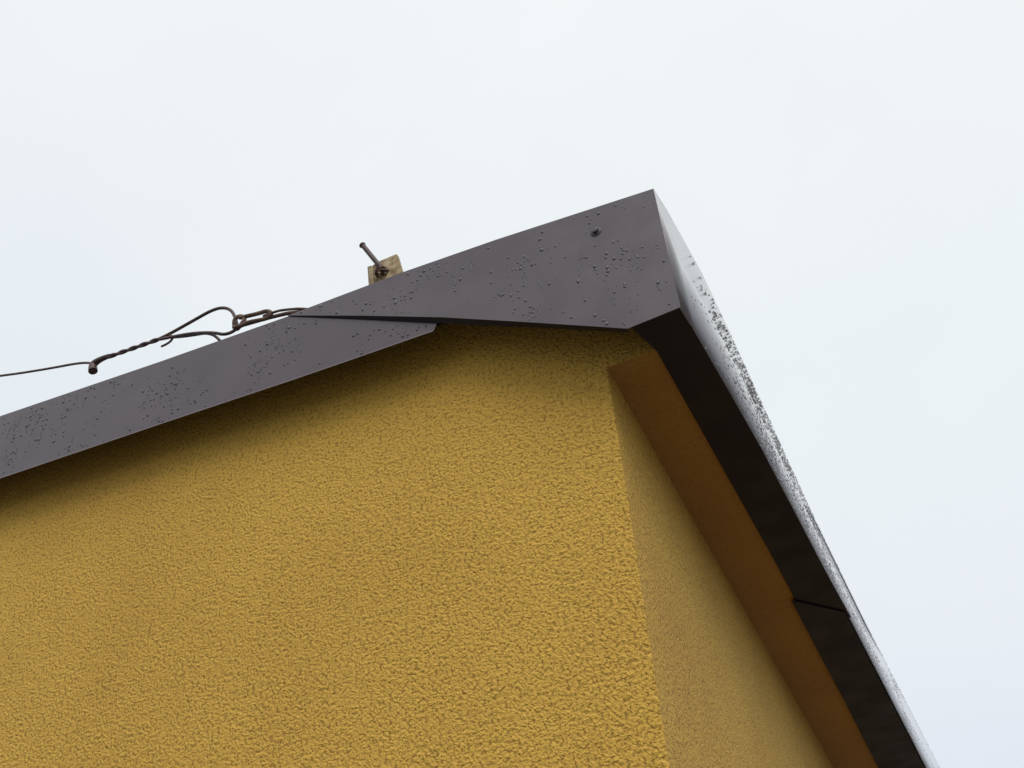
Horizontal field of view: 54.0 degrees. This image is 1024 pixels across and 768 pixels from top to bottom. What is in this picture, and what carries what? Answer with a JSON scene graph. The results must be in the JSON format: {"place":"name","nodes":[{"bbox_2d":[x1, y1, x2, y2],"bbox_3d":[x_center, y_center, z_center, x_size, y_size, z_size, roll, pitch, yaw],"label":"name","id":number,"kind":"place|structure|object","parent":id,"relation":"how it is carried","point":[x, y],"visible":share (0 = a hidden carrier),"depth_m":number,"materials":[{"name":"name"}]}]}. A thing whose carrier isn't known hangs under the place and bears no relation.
{"place":"outdoors","nodes":[
{"label":"outdoors","id":0,"kind":"place"},
{"bbox_2d":[0,0,1023,767],"label":"sky","id":1,"kind":"structure","parent":0,"point":[843,180],"materials":[{"name":"white"}]},
{"label":"ground","id":2,"kind":"structure","parent":0,"visible":0},
{"bbox_2d":[0,323,832,767],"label":"walls","id":3,"kind":"structure","parent":2,"relation":"on","point":[444,545],"depth_m":2.03,"materials":[{"name":"paint"}]},
{"bbox_2d":[436,323,925,767],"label":"roof deck","id":4,"kind":"structure","parent":3,"relation":"on","point":[858,638],"depth_m":3.87,"materials":[{"name":"grey metal"}]},
{"bbox_2d":[0,316,436,478],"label":"front fascia sheet","id":5,"kind":"object","parent":4,"relation":"attached to","point":[221,368],"visible":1,"depth_m":2.43,"materials":[{"name":"grey metal"}]},
{"bbox_2d":[1,330,432,477],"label":"front fascia edge","id":6,"kind":"object","parent":5,"relation":"attached to","point":[220,403],"visible":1,"depth_m":2.33,"materials":[{"name":"grey metal"}]},
{"bbox_2d":[13,332,431,474],"bbox_3d":[-2.725,0.689,3.059,5.657,0.186,0.006,-19,-41,17],"label":"front fascia hem","id":7,"kind":"object","parent":5,"relation":"attached to","point":[164,423],"visible":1,"depth_m":2.40,"materials":[{"name":"grey metal"}]},
{"bbox_2d":[232,307,305,330],"bbox_3d":[-0.534,-0.146,2.453,0.363,0.186,0.033,-14,-39,12],"label":"ring bolt","id":8,"kind":"object","parent":4,"relation":"on","point":[267,315],"visible":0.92,"depth_m":2.50,"materials":[{"name":"metal"}]},
{"bbox_2d":[0,306,238,376],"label":"guy cable","id":9,"kind":"object","parent":8,"relation":"attached to","point":[93,365],"visible":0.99,"depth_m":2.63,"materials":[{"name":"metal"}]},
{"bbox_2d":[359,242,402,284],"bbox_3d":[-0.304,-0.258,2.362,0.121,0.234,0.032,-13,-39,11],"label":"anchor bracket","id":10,"kind":"object","parent":4,"relation":"attached to","point":[390,266],"visible":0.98,"depth_m":2.37,"materials":[{"name":"metal"}]},
{"bbox_2d":[290,189,679,328],"bbox_3d":[-0.112,-0.150,2.127,0.921,0.414,0.020,-19,-41,18],"label":"corner cover sheet","id":11,"kind":"object","parent":4,"relation":"attached to","point":[565,292],"visible":1,"depth_m":2.08,"materials":[{"name":"grey metal"}]},
{"bbox_2d":[2,203,671,473],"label":"rain drops","id":12,"kind":"object","parent":11,"relation":"attached to","point":[425,326],"visible":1,"depth_m":2.26,"materials":[{"name":"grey liquid"}]},
{"bbox_2d":[288,315,628,332],"bbox_3d":[-0.157,-0.131,2.147,0.818,0.415,0.013,-20,-41,19],"label":"corner cover hem","id":13,"kind":"object","parent":11,"relation":"attached to","point":[445,320],"visible":1,"depth_m":2.09,"materials":[{"name":"grey metal"}]},
{"bbox_2d":[590,227,600,235],"bbox_3d":[0.172,-0.319,2.085,0.024,0.024,0.008,-19,-41,17],"label":"roofing screw","id":14,"kind":"object","parent":11,"relation":"attached to","point":[595,231],"visible":1,"depth_m":2.08,"materials":[{"name":"metal"}]},
{"bbox_2d":[653,188,939,767],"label":"side fascia sheet","id":15,"kind":"object","parent":4,"relation":"attached to","point":[686,272],"visible":0.96,"depth_m":2.33,"materials":[{"name":"grey metal"}]},
{"bbox_2d":[690,255,931,767],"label":"rain drops","id":16,"kind":"object","parent":15,"relation":"attached to","point":[793,489],"visible":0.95,"depth_m":2.70,"materials":[{"name":"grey liquid"}]},
{"bbox_2d":[600,328,877,767],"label":"eaves box","id":17,"kind":"object","parent":3,"relation":"attached to","point":[673,432],"visible":0.46,"depth_m":2.58,"materials":[{"name":"paint"}]},
{"bbox_2d":[632,306,850,617],"bbox_3d":[0.613,0.292,2.441,0.116,0.001,1.570,-19,-41,18],"label":"soffit sheet front","id":18,"kind":"object","parent":17,"relation":"attached to","point":[671,338],"visible":1,"depth_m":2.27,"materials":[{"name":"black metal"}]},
{"bbox_2d":[791,600,923,767],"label":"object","id":19,"kind":"object","parent":17,"relation":"attached to","point":[845,659],"visible":1,"depth_m":3.41,"materials":[{"name":"black metal"}]}
]}

